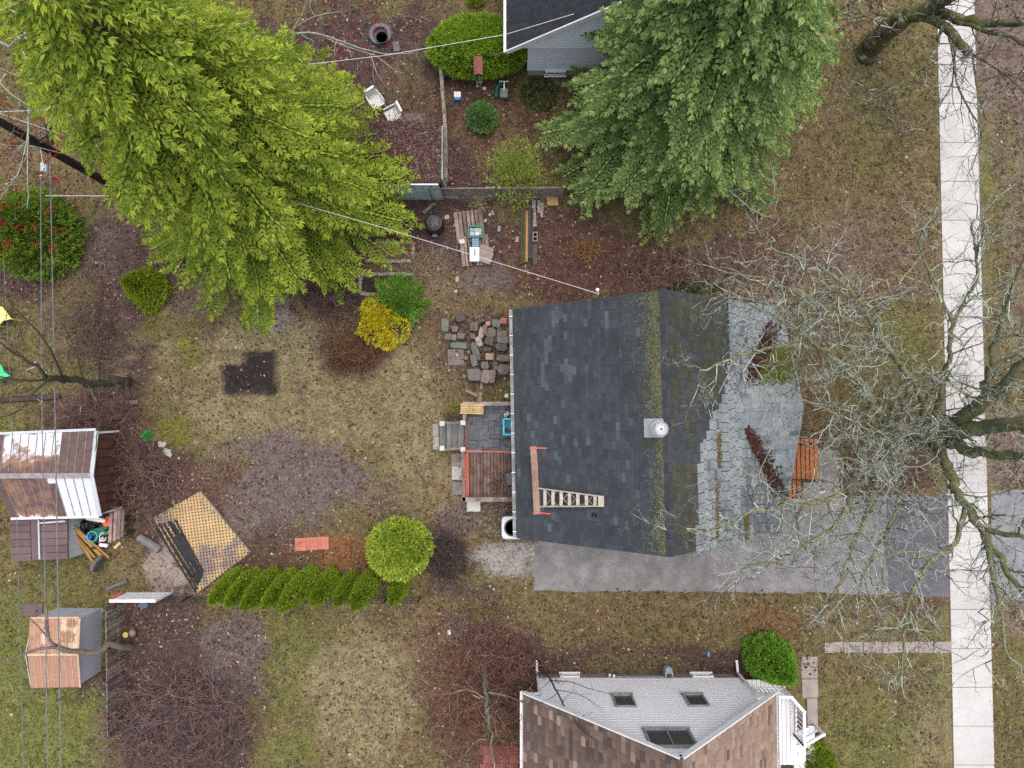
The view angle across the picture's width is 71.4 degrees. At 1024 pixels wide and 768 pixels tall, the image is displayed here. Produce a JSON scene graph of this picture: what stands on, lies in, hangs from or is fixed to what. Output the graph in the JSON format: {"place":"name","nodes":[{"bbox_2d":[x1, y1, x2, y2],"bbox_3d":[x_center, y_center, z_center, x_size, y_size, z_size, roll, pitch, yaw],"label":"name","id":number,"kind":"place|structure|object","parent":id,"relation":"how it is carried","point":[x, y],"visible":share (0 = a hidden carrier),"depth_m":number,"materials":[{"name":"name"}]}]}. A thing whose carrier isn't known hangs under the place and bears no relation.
{"place":"outdoors","nodes":[
{"label":"outdoors","id":0,"kind":"place"},
{"bbox_2d":[3,259,23,767],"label":"wire","id":1,"kind":"object","parent":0,"point":[16,519],"visible":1,"depth_m":24.42,"materials":[{"name":"metal"}]},
{"bbox_2d":[0,0,1023,767],"bbox_3d":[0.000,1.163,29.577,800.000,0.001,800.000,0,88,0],"label":"ground","id":2,"kind":"structure","parent":0,"point":[504,556],"depth_m":29.57,"materials":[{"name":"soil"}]},
{"bbox_2d":[0,393,61,402],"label":"log","id":3,"kind":"object","parent":2,"relation":"on","point":[25,398],"visible":0.76,"depth_m":29.39,"materials":[{"name":"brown wood"}]},
{"bbox_2d":[0,1,76,254],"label":"maple tree","id":4,"kind":"object","parent":2,"relation":"on","point":[26,143],"visible":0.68,"depth_m":22.83,"materials":[{"name":"grey plant"}]},
{"bbox_2d":[0,184,91,283],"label":"bush","id":5,"kind":"object","parent":2,"relation":"on","point":[25,258],"visible":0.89,"depth_m":28.55,"materials":[{"name":"green plant"}]},
{"bbox_2d":[10,518,85,560],"bbox_3d":[-18.568,6.118,28.582,2.370,1.600,1.803,0,88,0],"label":"lean to shed","id":6,"kind":"object","parent":2,"relation":"on","point":[30,532],"visible":0.84,"depth_m":28.00,"materials":[{"name":"wood"}]},
{"bbox_2d":[0,117,107,186],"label":"utility pole","id":7,"kind":"object","parent":2,"relation":"on","point":[62,157],"visible":0.71,"depth_m":25.49,"materials":[{"name":"brown wood"}]},
{"bbox_2d":[40,176,47,767],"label":"wire","id":8,"kind":"object","parent":7,"relation":"attached to","point":[43,469],"visible":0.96,"depth_m":25.19,"materials":[{"name":"metal"}]},
{"bbox_2d":[49,153,60,767],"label":"wire","id":9,"kind":"object","parent":7,"relation":"attached to","point":[55,466],"visible":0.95,"depth_m":25.18,"materials":[{"name":"metal"}]},
{"bbox_2d":[20,603,101,687],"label":"shed","id":10,"kind":"structure","parent":2,"relation":"on","point":[80,628],"depth_m":27.54,"materials":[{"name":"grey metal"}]},
{"bbox_2d":[0,428,124,519],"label":"metal shed","id":11,"kind":"structure","parent":2,"relation":"on","point":[85,486],"depth_m":27.37,"materials":[{"name":"white paint"}]},
{"bbox_2d":[0,256,133,459],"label":"yard tree","id":12,"kind":"object","parent":2,"relation":"on","point":[92,384],"visible":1,"depth_m":25.10,"materials":[{"name":"brown plant"}]},
{"bbox_2d":[0,597,136,686],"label":"pruned tree","id":13,"kind":"object","parent":2,"relation":"on","point":[118,646],"visible":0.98,"depth_m":25.89,"materials":[{"name":"brown plant"}]},
{"bbox_2d":[28,266,128,394],"bbox_3d":[-17.546,-2.151,28.757,4.226,1.912,5.289,0,88,0],"label":"bare shrub","id":14,"kind":"object","parent":2,"relation":"on","point":[77,337],"visible":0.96,"depth_m":29.03,"materials":[{"name":"brown plant"}]},
{"bbox_2d":[32,372,151,446],"bbox_3d":[-16.917,1.180,28.740,4.972,1.715,3.490,0,88,0],"label":"bare shrub","id":15,"kind":"object","parent":2,"relation":"on","point":[87,402],"visible":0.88,"depth_m":28.98,"materials":[{"name":"brown plant"}]},
{"bbox_2d":[80,517,108,549],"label":"black bags","id":16,"kind":"object","parent":2,"relation":"on","point":[85,526],"visible":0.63,"depth_m":29.01,"materials":[{"name":"black plastic"}]},
{"bbox_2d":[90,556,104,572],"bbox_3d":[-16.886,7.350,29.024,0.255,0.673,0.664,25,88,1],"label":"tyre","id":17,"kind":"object","parent":2,"relation":"on","point":[97,564],"visible":1,"depth_m":28.90,"materials":[{"name":"grey rubber"}]},
{"bbox_2d":[101,603,125,739],"bbox_3d":[-15.921,11.350,28.486,0.190,1.382,5.061,-2,88,0],"label":"picket fence","id":18,"kind":"object","parent":2,"relation":"on","point":[119,616],"visible":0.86,"depth_m":28.38,"materials":[{"name":"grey wood"}]},
{"bbox_2d":[108,509,135,542],"bbox_3d":[-15.851,5.717,28.968,0.711,0.720,1.334,0,88,0],"label":"leaning pallet","id":19,"kind":"object","parent":2,"relation":"on","point":[116,529],"visible":0.93,"depth_m":28.62,"materials":[{"name":"brown wood"}]},
{"bbox_2d":[109,592,172,602],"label":"white gate","id":20,"kind":"structure","parent":2,"relation":"on","point":[141,597],"depth_m":28.29,"materials":[{"name":"paint"}]},
{"bbox_2d":[104,427,189,531],"bbox_3d":[-15.173,3.845,28.776,4.363,1.439,4.266,0,88,0],"label":"bare shrub","id":21,"kind":"object","parent":2,"relation":"on","point":[144,472],"visible":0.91,"depth_m":28.97,"materials":[{"name":"brown plant"}]},
{"bbox_2d":[119,265,174,315],"bbox_3d":[-15.010,-3.970,28.718,1.945,2.185,2.009,-30,88,-1],"label":"lone cedar","id":22,"kind":"object","parent":2,"relation":"on","point":[132,292],"visible":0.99,"depth_m":28.91,"materials":[{"name":"green plant"}]},
{"bbox_2d":[136,534,162,553],"bbox_3d":[-14.866,6.540,29.196,1.012,0.335,0.330,31,88,1],"label":"log","id":23,"kind":"object","parent":2,"relation":"on","point":[149,543],"visible":1,"depth_m":29.07,"materials":[{"name":"grey wood"}]},
{"bbox_2d":[58,652,279,767],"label":"bramble","id":24,"kind":"object","parent":2,"relation":"on","point":[154,713],"visible":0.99,"depth_m":28.34,"materials":[{"name":"brown plant"}]},
{"bbox_2d":[154,491,251,592],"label":"lattice platform","id":25,"kind":"structure","parent":2,"relation":"on","point":[213,526],"depth_m":29.20,"materials":[{"name":"brown wood"}]},
{"bbox_2d":[172,533,194,562],"bbox_3d":[-13.424,6.697,29.159,0.440,0.160,1.167,-33,88,-1],"label":"black edging","id":26,"kind":"object","parent":25,"relation":"on","point":[180,539],"visible":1,"depth_m":29.09,"materials":[{"name":"plastic"}]},
{"bbox_2d":[0,0,425,337],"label":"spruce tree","id":27,"kind":"object","parent":2,"relation":"on","point":[206,167],"visible":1,"depth_m":20.18,"materials":[{"name":"green plant"}]},
{"bbox_2d":[207,565,246,605],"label":"cedar","id":28,"kind":"object","parent":2,"relation":"on","point":[218,591],"visible":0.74,"depth_m":27.59,"materials":[{"name":"green plant"}]},
{"bbox_2d":[222,565,264,608],"bbox_3d":[-10.537,7.936,27.830,0.990,3.037,1.137,0,88,0],"label":"cedar","id":29,"kind":"object","parent":2,"relation":"on","point":[234,594],"visible":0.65,"depth_m":27.49,"materials":[{"name":"green plant"}]},
{"bbox_2d":[238,565,281,610],"bbox_3d":[-9.779,7.935,27.629,1.046,3.437,1.193,0,88,0],"label":"cedar","id":30,"kind":"object","parent":2,"relation":"on","point":[257,587],"visible":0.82,"depth_m":27.20,"materials":[{"name":"green plant"}]},
{"bbox_2d":[259,565,298,610],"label":"cedar","id":31,"kind":"object","parent":2,"relation":"on","point":[273,591],"visible":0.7,"depth_m":27.28,"materials":[{"name":"green plant"}]},
{"bbox_2d":[156,596,420,603],"bbox_3d":[-9.170,8.723,28.805,10.857,0.950,0.050,0,88,0],"label":"wire fence","id":32,"kind":"object","parent":2,"relation":"on","point":[186,598],"visible":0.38,"depth_m":28.76,"materials":[{"name":"black metal"}]},
{"bbox_2d":[276,564,320,614],"bbox_3d":[-8.241,7.879,27.403,1.126,3.892,1.263,0,88,0],"label":"cedar","id":33,"kind":"object","parent":2,"relation":"on","point":[298,593],"visible":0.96,"depth_m":27.18,"materials":[{"name":"green plant"}]},
{"bbox_2d":[307,566,341,607],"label":"cedar","id":34,"kind":"object","parent":2,"relation":"on","point":[320,592],"visible":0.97,"depth_m":27.78,"materials":[{"name":"green plant"}]},
{"bbox_2d":[304,277,367,333],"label":"bare shrub","id":35,"kind":"object","parent":2,"relation":"on","point":[331,303],"visible":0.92,"depth_m":29.38,"materials":[{"name":"brown plant"}]},
{"bbox_2d":[315,310,374,351],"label":"dead grass clump","id":36,"kind":"object","parent":2,"relation":"on","point":[333,323],"visible":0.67,"depth_m":29.49,"materials":[{"name":"brown plant"}]},
{"bbox_2d":[332,568,359,606],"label":"cedar","id":37,"kind":"object","parent":2,"relation":"on","point":[342,591],"visible":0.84,"depth_m":27.77,"materials":[{"name":"green plant"}]},
{"bbox_2d":[302,323,395,385],"bbox_3d":[-6.604,-1.120,29.149,3.052,1.357,3.084,-43,88,-2],"label":"dead shrub","id":38,"kind":"object","parent":2,"relation":"on","point":[363,353],"visible":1,"depth_m":29.26,"materials":[{"name":"brown plant"}]},
{"bbox_2d":[280,0,420,87],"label":"bare branch tree","id":39,"kind":"object","parent":2,"relation":"on","point":[335,40],"visible":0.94,"depth_m":25.90,"materials":[{"name":"grey plant"}]},
{"bbox_2d":[348,568,381,611],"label":"cedar","id":40,"kind":"object","parent":2,"relation":"on","point":[366,584],"visible":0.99,"depth_m":27.45,"materials":[{"name":"green plant"}]},
{"bbox_2d":[363,85,386,114],"bbox_3d":[-5.691,-11.810,29.645,0.613,0.896,0.740,-35,88,-1],"label":"plastic chair","id":41,"kind":"object","parent":2,"relation":"on","point":[377,100],"visible":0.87,"depth_m":29.64,"materials":[{"name":"white plastic"}]},
{"bbox_2d":[369,23,391,46],"bbox_3d":[-5.554,-14.752,30.093,0.940,0.220,0.940,0,88,0],"label":"fire ring","id":42,"kind":"object","parent":2,"relation":"on","point":[372,35],"visible":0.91,"depth_m":30.00,"materials":[{"name":"grey concrete"}]},
{"bbox_2d":[355,297,411,351],"bbox_3d":[-5.400,-2.425,29.174,2.078,1.147,2.454,-40,88,-1],"label":"golden cypress","id":43,"kind":"object","parent":2,"relation":"on","point":[374,315],"visible":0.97,"depth_m":28.96,"materials":[{"name":"yellow plant"}]},
{"bbox_2d":[358,272,415,297],"bbox_3d":[-5.212,-4.128,29.735,2.374,0.110,1.069,0,88,0],"label":"garden bed","id":44,"kind":"object","parent":2,"relation":"on","point":[367,282],"visible":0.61,"depth_m":29.75,"materials":[{"name":"grey stone"}]},
{"bbox_2d":[362,241,414,262],"bbox_3d":[-5.154,-5.520,29.790,2.199,0.110,0.929,0,88,0],"label":"garden bed","id":45,"kind":"object","parent":2,"relation":"on","point":[409,246],"visible":0.59,"depth_m":29.81,"materials":[{"name":"red brick"}]},
{"bbox_2d":[383,101,402,120],"bbox_3d":[-4.922,-11.217,29.622,0.740,0.896,0.613,-28,88,-1],"label":"plastic chair","id":46,"kind":"object","parent":2,"relation":"on","point":[397,108],"visible":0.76,"depth_m":29.62,"materials":[{"name":"white plastic"}]},
{"bbox_2d":[386,579,410,606],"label":"cedar","id":47,"kind":"object","parent":2,"relation":"on","point":[397,592],"visible":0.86,"depth_m":27.88,"materials":[{"name":"green plant"}]},
{"bbox_2d":[363,515,435,583],"bbox_3d":[-4.440,6.513,28.109,2.884,2.574,2.699,0,88,0],"label":"globe evergreen","id":48,"kind":"object","parent":2,"relation":"on","point":[399,549],"visible":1,"depth_m":27.42,"materials":[{"name":"green plant"}]},
{"bbox_2d":[366,272,433,327],"bbox_3d":[-4.685,-3.503,29.224,2.453,1.164,2.657,-33,88,-1],"label":"juniper","id":49,"kind":"object","parent":2,"relation":"on","point":[410,301],"visible":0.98,"depth_m":29.16,"materials":[{"name":"green plant"}]},
{"bbox_2d":[368,120,446,199],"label":"shed","id":50,"kind":"structure","parent":2,"relation":"on","point":[420,142],"depth_m":27.92,"materials":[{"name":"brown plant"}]},
{"bbox_2d":[347,98,465,201],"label":"vines","id":51,"kind":"object","parent":50,"relation":"on","point":[422,115],"visible":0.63,"depth_m":28.14,"materials":[{"name":"brown plant"}]},
{"bbox_2d":[402,241,443,282],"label":"dead grass clump","id":52,"kind":"object","parent":2,"relation":"on","point":[421,262],"visible":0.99,"depth_m":29.67,"materials":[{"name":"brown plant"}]},
{"bbox_2d":[424,213,444,236],"bbox_3d":[-3.203,-6.590,29.407,0.819,0.950,0.820,-45,88,-2],"label":"compost barrel","id":53,"kind":"object","parent":2,"relation":"on","point":[434,224],"visible":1,"depth_m":29.01,"materials":[{"name":"black plastic"}]},
{"bbox_2d":[438,67,447,183],"bbox_3d":[-2.806,-10.678,29.542,0.210,1.000,4.685,-3,88,0],"label":"rail fence","id":54,"kind":"object","parent":2,"relation":"on","point":[443,108],"visible":0.82,"depth_m":29.11,"materials":[{"name":"grey wood"}]},
{"bbox_2d":[411,516,485,597],"bbox_3d":[-2.589,7.048,28.667,3.080,1.414,3.323,0,88,0],"label":"bare shrub","id":55,"kind":"object","parent":2,"relation":"on","point":[451,560],"visible":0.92,"depth_m":28.88,"materials":[{"name":"brown plant"}]},
{"bbox_2d":[440,420,464,451],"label":"deck steps","id":56,"kind":"structure","parent":2,"relation":"on","point":[455,435],"depth_m":29.01,"materials":[{"name":"grey wood"}]},
{"bbox_2d":[448,349,463,364],"bbox_3d":[-2.332,-1.114,29.652,0.685,0.030,0.676,0,88,0],"label":"stone","id":57,"kind":"object","parent":2,"relation":"on","point":[452,361],"visible":1,"depth_m":29.64,"materials":[{"name":"grey stone"}]},
{"bbox_2d":[453,209,484,242],"bbox_3d":[-1.778,-6.597,29.807,1.189,0.127,1.304,-7,88,0],"label":"pallet","id":58,"kind":"object","parent":2,"relation":"on","point":[459,229],"visible":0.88,"depth_m":29.75,"materials":[{"name":"brown wood"}]},
{"bbox_2d":[460,234,488,266],"bbox_3d":[-1.544,-5.565,29.766,1.189,0.127,1.264,-5,88,0],"label":"pallet","id":59,"kind":"object","parent":2,"relation":"on","point":[464,256],"visible":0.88,"depth_m":29.71,"materials":[{"name":"brown wood"}]},
{"bbox_2d":[467,368,481,381],"bbox_3d":[-1.538,-0.385,29.445,0.631,0.406,0.565,0,88,0],"label":"stone","id":60,"kind":"object","parent":2,"relation":"on","point":[473,375],"visible":1,"depth_m":29.27,"materials":[{"name":"grey stone"}]},
{"bbox_2d":[424,10,527,81],"bbox_3d":[-1.356,-13.795,29.110,4.710,2.169,2.664,0,88,0],"label":"hedge","id":61,"kind":"object","parent":2,"relation":"on","point":[462,27],"visible":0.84,"depth_m":28.30,"materials":[{"name":"green plant"}]},
{"bbox_2d":[435,589,517,660],"bbox_3d":[-1.413,9.657,28.671,3.360,1.156,2.938,23,88,1],"label":"bare shrub","id":62,"kind":"object","parent":2,"relation":"on","point":[467,627],"visible":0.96,"depth_m":28.83,"materials":[{"name":"brown plant"}]},
{"bbox_2d":[474,56,482,89],"bbox_3d":[-1.331,-12.496,29.043,0.349,2.141,0.720,0,88,0],"label":"bird feeder","id":63,"kind":"object","parent":2,"relation":"on","point":[478,65],"visible":1,"depth_m":28.02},
{"bbox_2d":[418,658,543,767],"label":"bare tree","id":64,"kind":"object","parent":2,"relation":"on","point":[486,691],"visible":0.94,"depth_m":26.51,"materials":[{"name":"brown plant"}]},
{"bbox_2d":[464,99,499,134],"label":"bushy shrub","id":65,"kind":"object","parent":2,"relation":"on","point":[481,111],"visible":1,"depth_m":29.39,"materials":[{"name":"green plant"}]},
{"bbox_2d":[462,297,512,369],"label":"bare shrub","id":66,"kind":"object","parent":2,"relation":"on","point":[496,316],"visible":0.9,"depth_m":29.49,"materials":[{"name":"brown plant"}]},
{"bbox_2d":[461,402,515,501],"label":"back deck","id":67,"kind":"structure","parent":2,"relation":"on","point":[486,462],"depth_m":28.74,"materials":[{"name":"brown wood"}]},
{"bbox_2d":[416,593,566,767],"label":"bramble","id":68,"kind":"object","parent":2,"relation":"on","point":[501,712],"visible":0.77,"depth_m":28.50,"materials":[{"name":"brown plant"}]},
{"bbox_2d":[428,186,564,199],"bbox_3d":[-0.632,-7.818,29.180,5.478,1.500,0.091,0,88,0],"label":"lattice fence","id":69,"kind":"object","parent":2,"relation":"on","point":[489,190],"visible":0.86,"depth_m":29.02,"materials":[{"name":"grey wood"}]},
{"bbox_2d":[480,745,519,767],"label":"red patio","id":70,"kind":"structure","parent":2,"relation":"on","point":[515,763],"depth_m":28.97,"materials":[{"name":"red brick"}]},
{"bbox_2d":[479,502,538,542],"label":"pebbles","id":71,"kind":"object","parent":2,"relation":"on","point":[498,518],"visible":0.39,"depth_m":29.39,"materials":[{"name":"beige gravel"}]},
{"bbox_2d":[501,514,517,538],"bbox_3d":[0.037,5.775,28.942,0.920,0.848,0.920,0,88,0],"label":"air conditioner","id":72,"kind":"object","parent":71,"relation":"on","point":[507,526],"visible":0.57,"depth_m":28.52,"materials":[{"name":"white metal"}]},
{"bbox_2d":[0,0,1023,767],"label":"fallen leaves","id":73,"kind":"object","parent":2,"relation":"on","point":[562,300],"visible":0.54,"depth_m":29.57,"materials":[{"name":"brown plant"}]},
{"bbox_2d":[9,0,1022,766],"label":"sticks","id":74,"kind":"object","parent":2,"relation":"on","point":[459,402],"visible":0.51,"depth_m":29.55,"materials":[{"name":"brown wood"}]},
{"bbox_2d":[484,136,548,210],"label":"loose shrub","id":75,"kind":"object","parent":2,"relation":"on","point":[516,162],"visible":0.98,"depth_m":28.45,"materials":[{"name":"green plant"}]},
{"bbox_2d":[519,76,558,111],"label":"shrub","id":76,"kind":"object","parent":2,"relation":"on","point":[540,89],"visible":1,"depth_m":30.00,"materials":[{"name":"green plant"}]},
{"bbox_2d":[504,0,627,76],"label":"grey white house","id":77,"kind":"structure","parent":2,"relation":"on","point":[559,57],"depth_m":26.65,"materials":[{"name":"concrete"}]},
{"bbox_2d":[312,14,572,63],"bbox_3d":[-3.743,-11.725,24.880,12.079,0.421,0.273,-11,88,0],"label":"wire","id":78,"kind":"object","parent":77,"relation":"attached to","point":[442,45],"visible":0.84,"depth_m":24.95,"materials":[{"name":"grey metal"}]},
{"bbox_2d":[516,659,641,756],"bbox_3d":[2.461,11.340,26.020,4.302,6.431,2.139,-28,88,-1],"label":"dark branch tree","id":79,"kind":"object","parent":2,"relation":"on","point":[551,681],"visible":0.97,"depth_m":25.68,"materials":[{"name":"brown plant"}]},
{"bbox_2d":[564,229,610,267],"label":"dead grass clump","id":80,"kind":"object","parent":2,"relation":"on","point":[590,254],"visible":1,"depth_m":29.58,"materials":[{"name":"brown plant"}]},
{"bbox_2d":[520,660,779,767],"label":"white house","id":81,"kind":"structure","parent":2,"relation":"on","point":[700,720],"depth_m":25.26,"materials":[{"name":"plastic"}]},
{"bbox_2d":[610,692,636,707],"bbox_3d":[4.130,11.684,26.330,0.860,1.158,0.130,0,88,0],"label":"window","id":82,"kind":"structure","parent":81,"relation":"in","point":[619,702],"depth_m":26.36,"materials":[{"name":"black glass"}]},
{"bbox_2d":[641,726,696,747],"bbox_3d":[5.170,11.566,23.332,1.630,1.338,0.130,0,88,0],"label":"window","id":83,"kind":"structure","parent":81,"relation":"in","point":[663,736],"depth_m":23.44,"materials":[{"name":"black glass"}]},
{"bbox_2d":[680,692,710,706],"bbox_3d":[6.800,11.686,26.380,0.860,1.157,0.130,0,88,0],"label":"window","id":84,"kind":"structure","parent":81,"relation":"in","point":[693,699],"depth_m":26.46,"materials":[{"name":"black glass"}]},
{"bbox_2d":[509,288,803,556],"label":"house","id":85,"kind":"structure","parent":2,"relation":"on","point":[597,393],"depth_m":24.83,"materials":[{"name":"grey"}]},
{"bbox_2d":[0,113,597,293],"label":"wire","id":86,"kind":"object","parent":85,"relation":"attached to","point":[391,230],"visible":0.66,"depth_m":24.26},
{"bbox_2d":[529,446,550,514],"bbox_3d":[1.018,3.523,26.071,0.636,0.418,2.490,-3,88,0],"label":"roof plank","id":87,"kind":"object","parent":85,"relation":"on","point":[535,481],"visible":1,"depth_m":26.17,"materials":[{"name":"pink paint"}]},
{"bbox_2d":[539,488,603,506],"bbox_3d":[2.063,4.107,25.199,2.160,1.769,0.706,0,88,0],"label":"stepladder","id":88,"kind":"object","parent":85,"relation":"on","point":[577,499],"visible":1,"depth_m":25.17,"materials":[{"name":"brown wood"}]},
{"bbox_2d":[603,240,728,295],"bbox_3d":[6.369,-4.711,29.235,5.172,1.276,2.668,0,88,0],"label":"bare shrub","id":89,"kind":"object","parent":2,"relation":"on","point":[665,265],"visible":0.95,"depth_m":29.47,"materials":[{"name":"brown plant"}]},
{"bbox_2d":[534,0,843,247],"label":"spruce tree","id":90,"kind":"object","parent":2,"relation":"on","point":[698,89],"visible":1,"depth_m":22.98,"materials":[{"name":"green plant"}]},
{"bbox_2d":[667,278,722,293],"bbox_3d":[7.611,-4.063,29.667,2.377,0.201,0.753,0,88,0],"label":"ivy patch","id":91,"kind":"object","parent":2,"relation":"on","point":[696,290],"visible":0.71,"depth_m":29.68,"materials":[{"name":"green plant"}]},
{"bbox_2d":[741,630,798,687],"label":"round shrub","id":92,"kind":"object","parent":2,"relation":"on","point":[786,672],"visible":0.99,"depth_m":27.94,"materials":[{"name":"green plant"}]},
{"bbox_2d":[740,678,825,767],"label":"white porch","id":93,"kind":"object","parent":2,"relation":"on","point":[795,741],"visible":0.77,"depth_m":28.14,"materials":[{"name":"paint"}]},
{"bbox_2d":[789,438,827,500],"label":"front deck","id":94,"kind":"structure","parent":2,"relation":"on","point":[799,466],"depth_m":28.95,"materials":[{"name":"orange wood"}]},
{"bbox_2d":[806,698,817,729],"bbox_3d":[12.244,13.461,29.064,0.422,0.060,1.267,0,88,0],"label":"stair pad","id":95,"kind":"object","parent":2,"relation":"on","point":[812,712],"visible":0.71,"depth_m":29.04,"materials":[{"name":"brown concrete"}]},
{"bbox_2d":[803,450,839,510],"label":"front walk","id":96,"kind":"structure","parent":2,"relation":"on","point":[831,479],"depth_m":29.43,"materials":[{"name":"concrete"}]},
{"bbox_2d":[804,741,839,767],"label":"shrub","id":97,"kind":"object","parent":2,"relation":"on","point":[824,761],"visible":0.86,"depth_m":28.43,"materials":[{"name":"green plant"}]},
{"bbox_2d":[626,137,1023,739],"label":"street tree","id":98,"kind":"object","parent":2,"relation":"on","point":[935,436],"visible":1,"depth_m":22.27,"materials":[{"name":"grey plant"}]},
{"bbox_2d":[801,641,951,697],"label":"neighbour path","id":99,"kind":"structure","parent":2,"relation":"on","point":[809,688],"depth_m":29.17,"materials":[{"name":"grey concrete"}]},
{"bbox_2d":[807,0,1023,214],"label":"corner tree","id":100,"kind":"object","parent":2,"relation":"on","point":[873,44],"visible":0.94,"depth_m":24.96,"materials":[{"name":"grey plant"}]},
{"bbox_2d":[885,495,950,596],"bbox_3d":[16.756,6.674,29.375,2.760,0.060,4.178,0,88,0],"label":"driveway apron","id":101,"kind":"object","parent":2,"relation":"on","point":[943,582],"visible":0.6,"depth_m":29.34,"materials":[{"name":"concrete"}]},
{"bbox_2d":[991,489,1023,600],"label":"street apron","id":102,"kind":"object","parent":2,"relation":"on","point":[1005,499],"visible":0.59,"depth_m":29.36,"materials":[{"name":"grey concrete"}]},
{"bbox_2d":[533,495,888,594],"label":"driveway","id":103,"kind":"structure","parent":0,"point":[565,567],"depth_m":29.32,"materials":[{"name":"concrete"}]},
{"bbox_2d":[937,0,993,767],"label":"sidewalk","id":104,"kind":"structure","parent":0,"point":[973,739],"depth_m":29.56,"materials":[{"name":"concrete"}]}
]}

